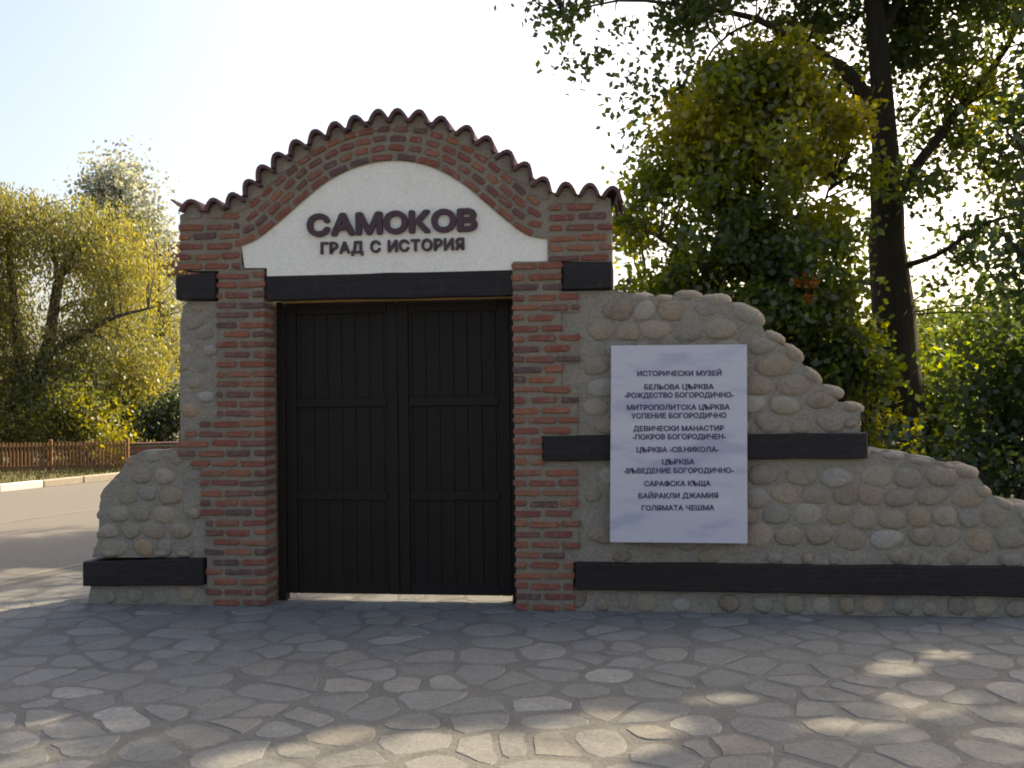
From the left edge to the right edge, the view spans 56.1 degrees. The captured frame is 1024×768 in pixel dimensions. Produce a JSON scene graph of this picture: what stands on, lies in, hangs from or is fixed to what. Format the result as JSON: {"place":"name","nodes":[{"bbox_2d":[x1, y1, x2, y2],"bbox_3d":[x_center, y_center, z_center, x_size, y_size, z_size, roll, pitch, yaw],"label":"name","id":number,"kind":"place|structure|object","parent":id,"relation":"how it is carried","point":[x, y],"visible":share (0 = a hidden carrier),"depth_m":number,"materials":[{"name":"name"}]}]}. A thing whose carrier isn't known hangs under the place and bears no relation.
{"place":"outdoors","nodes":[
{"label":"outdoors","id":0,"kind":"place"},
{"bbox_2d":[0,480,111,585],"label":"road","id":1,"kind":"structure","parent":0,"point":[28,546],"depth_m":12.52,"materials":[{"name":"grey asphalt"}]},
{"bbox_2d":[0,563,82,581],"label":"edge line","id":2,"kind":"object","parent":1,"relation":"on","point":[34,573],"depth_m":9.26,"materials":[{"name":"paint"}]},
{"bbox_2d":[0,508,98,522],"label":"lane line","id":3,"kind":"object","parent":1,"relation":"on","point":[47,515],"depth_m":13.94,"materials":[{"name":"paint"}]},
{"bbox_2d":[0,427,1022,585],"bbox_3d":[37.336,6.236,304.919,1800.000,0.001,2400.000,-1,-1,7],"label":"ground","id":4,"kind":"structure","parent":0,"point":[31,476],"depth_m":23.09,"materials":[{"name":"green plant"}]},
{"bbox_2d":[0,180,69,460],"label":"willow tree","id":5,"kind":"object","parent":4,"relation":"on","point":[6,327],"visible":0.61,"depth_m":26.68,"materials":[{"name":"green plant"}]},
{"bbox_2d":[0,381,90,465],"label":"shrub","id":6,"kind":"object","parent":4,"relation":"on","point":[24,430],"visible":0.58,"depth_m":25.68,"materials":[{"name":"green plant"}]},
{"bbox_2d":[0,472,118,491],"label":"kerb","id":7,"kind":"structure","parent":4,"relation":"on","point":[4,487],"depth_m":19.25,"materials":[{"name":"concrete"}]},
{"bbox_2d":[0,461,123,483],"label":"grass","id":8,"kind":"structure","parent":4,"relation":"on","point":[38,475],"depth_m":22.37,"materials":[{"name":"green plant"}]},
{"bbox_2d":[0,438,128,471],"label":"picket fence","id":9,"kind":"object","parent":4,"relation":"on","point":[49,446],"visible":0.84,"depth_m":23.30,"materials":[{"name":"brown wood"}]},
{"bbox_2d":[12,352,154,470],"bbox_3d":[-10.854,0.684,25.276,4.356,3.040,2.885,-1,-1,26],"label":"shrub","id":10,"kind":"object","parent":4,"relation":"on","point":[75,418],"visible":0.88,"depth_m":25.12,"materials":[{"name":"green plant"}]},
{"bbox_2d":[0,182,180,463],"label":"willow tree","id":11,"kind":"object","parent":4,"relation":"on","point":[78,247],"visible":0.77,"depth_m":26.54,"materials":[{"name":"green plant"}]},
{"bbox_2d":[53,135,183,390],"bbox_3d":[-15.825,-3.993,40.037,6.040,13.162,4.762,0,-1,-19],"label":"poplar tree","id":12,"kind":"object","parent":4,"relation":"on","point":[115,187],"visible":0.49,"depth_m":39.69,"materials":[{"name":"green plant"}]},
{"bbox_2d":[90,336,178,461],"bbox_3d":[-10.823,0.428,26.941,2.884,3.574,2.462,-1,-1,7],"label":"shrub","id":13,"kind":"object","parent":4,"relation":"on","point":[141,389],"visible":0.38,"depth_m":26.68,"materials":[{"name":"green plant"}]},
{"bbox_2d":[82,242,199,393],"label":"tree","id":14,"kind":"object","parent":4,"relation":"on","point":[176,271],"depth_m":69.70,"materials":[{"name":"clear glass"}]},
{"bbox_2d":[106,243,189,441],"bbox_3d":[-10.936,-1.029,29.791,4.237,6.753,3.600,-1,-1,25],"label":"willow tree","id":15,"kind":"object","parent":4,"relation":"on","point":[162,322],"visible":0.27,"depth_m":29.93,"materials":[{"name":"green plant"}]},
{"bbox_2d":[118,374,179,441],"bbox_3d":[-9.265,0.879,25.990,2.720,2.556,2.350,0,-1,-35],"label":"shrub","id":16,"kind":"object","parent":4,"relation":"on","point":[162,420],"visible":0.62,"depth_m":25.66,"materials":[{"name":"green plant"}]},
{"bbox_2d":[129,442,179,456],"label":"brick wall","id":17,"kind":"structure","parent":4,"relation":"on","point":[143,446],"depth_m":24.05,"materials":[{"name":"ceramic"}]},
{"bbox_2d":[1,277,1022,438],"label":"wood","id":18,"kind":"object","parent":4,"relation":"on","point":[953,302],"depth_m":29.08,"materials":[{"name":"green plant"}]},
{"bbox_2d":[626,278,885,444],"bbox_3d":[3.329,0.073,14.538,4.089,3.483,3.899,-2,-1,42],"label":"bush","id":19,"kind":"object","parent":4,"relation":"on","point":[815,362],"visible":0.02,"depth_m":13.70,"materials":[{"name":"green plant"}]},
{"bbox_2d":[494,0,1023,454],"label":"deciduous tree","id":20,"kind":"object","parent":4,"relation":"on","point":[905,27],"visible":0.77,"depth_m":15.81,"materials":[{"name":"green plant"}]},
{"bbox_2d":[601,15,924,414],"bbox_3d":[3.747,-1.830,14.701,4.904,7.495,4.226,0,-1,-37],"label":"deciduous tree","id":21,"kind":"object","parent":4,"relation":"on","point":[740,115],"visible":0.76,"depth_m":13.94,"materials":[{"name":"green plant"}]},
{"bbox_2d":[790,272,837,304],"bbox_3d":[3.824,-1.276,12.472,0.588,0.520,2.312,-1,-1,24],"label":"autumn spray","id":22,"kind":"object","parent":21,"relation":"attached to","point":[811,283],"visible":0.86,"depth_m":13.09,"materials":[{"name":"orange plant"}]},
{"bbox_2d":[794,298,949,454],"bbox_3d":[4.987,0.283,14.018,2.366,2.997,2.036,0,-1,-19],"label":"bush","id":23,"kind":"object","parent":4,"relation":"on","point":[868,412],"visible":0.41,"depth_m":13.73,"materials":[{"name":"green plant"}]},
{"bbox_2d":[864,405,1023,499],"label":"bush","id":24,"kind":"object","parent":4,"relation":"on","point":[991,480],"visible":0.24,"depth_m":11.90,"materials":[{"name":"green plant"}]},
{"bbox_2d":[899,327,1005,459],"bbox_3d":[7.138,0.447,16.071,2.548,2.772,2.225,-1,-1,7],"label":"bush","id":25,"kind":"object","parent":4,"relation":"on","point":[931,398],"visible":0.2,"depth_m":15.76,"materials":[{"name":"green plant"}]},
{"bbox_2d":[907,289,1023,495],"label":"bush","id":26,"kind":"object","parent":4,"relation":"on","point":[1005,421],"visible":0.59,"depth_m":13.31,"materials":[{"name":"green plant"}]},
{"bbox_2d":[915,281,1023,465],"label":"bush","id":27,"kind":"object","parent":4,"relation":"on","point":[955,325],"visible":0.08,"depth_m":18.78,"materials":[{"name":"green plant"}]},
{"bbox_2d":[957,2,1023,337],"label":"deciduous tree","id":28,"kind":"object","parent":4,"relation":"on","point":[1010,247],"visible":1,"depth_m":11.64,"materials":[{"name":"green plant"}]},
{"bbox_2d":[0,569,1023,767],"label":"paving","id":29,"kind":"structure","parent":0,"point":[315,680],"depth_m":5.36,"materials":[{"name":"grey stone"}]},
{"bbox_2d":[83,301,218,604],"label":"stone wall","id":30,"kind":"structure","parent":29,"relation":"on","point":[150,547],"depth_m":7.67,"materials":[{"name":"beige stone"}]},
{"bbox_2d":[170,108,622,610],"bbox_3d":[-0.907,-0.197,7.666,3.604,3.872,0.586,-1,-1,7],"label":"brick gateway","id":31,"kind":"object","parent":29,"relation":"on","point":[397,401],"visible":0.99,"depth_m":7.59,"materials":[{"name":"brick"},{"name":"clay tile"},{"name":"dark stained wood"}]},
{"bbox_2d":[286,301,399,593],"bbox_3d":[-1.369,0.511,7.763,0.926,2.356,0.049,-1,-1,7],"label":"door leaf","id":32,"kind":"structure","parent":31,"relation":"in","point":[343,515],"depth_m":7.76,"materials":[{"name":"brown wood"}]},
{"bbox_2d":[397,299,512,595],"bbox_3d":[-0.456,0.498,7.646,0.902,2.356,0.049,-1,-1,7],"label":"door leaf","id":33,"kind":"structure","parent":31,"relation":"in","point":[455,505],"depth_m":7.64,"materials":[{"name":"brown wood"}]},
{"bbox_2d":[542,290,1023,617],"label":"stone wall","id":34,"kind":"structure","parent":29,"relation":"on","point":[843,518],"depth_m":7.05,"materials":[{"name":"beige stone"}]},
{"bbox_2d":[610,344,747,542],"bbox_3d":[1.228,0.438,7.120,1.016,1.460,0.132,-1,-1,7],"label":"info sign","id":35,"kind":"object","parent":34,"relation":"attached to","point":[678,463],"visible":1,"depth_m":7.06,"materials":[{"name":"white"}]},
{"bbox_2d":[0,0,1023,395],"label":"sky","id":36,"kind":"structure","parent":0,"point":[218,88],"materials":[{"name":"white"}]}
]}

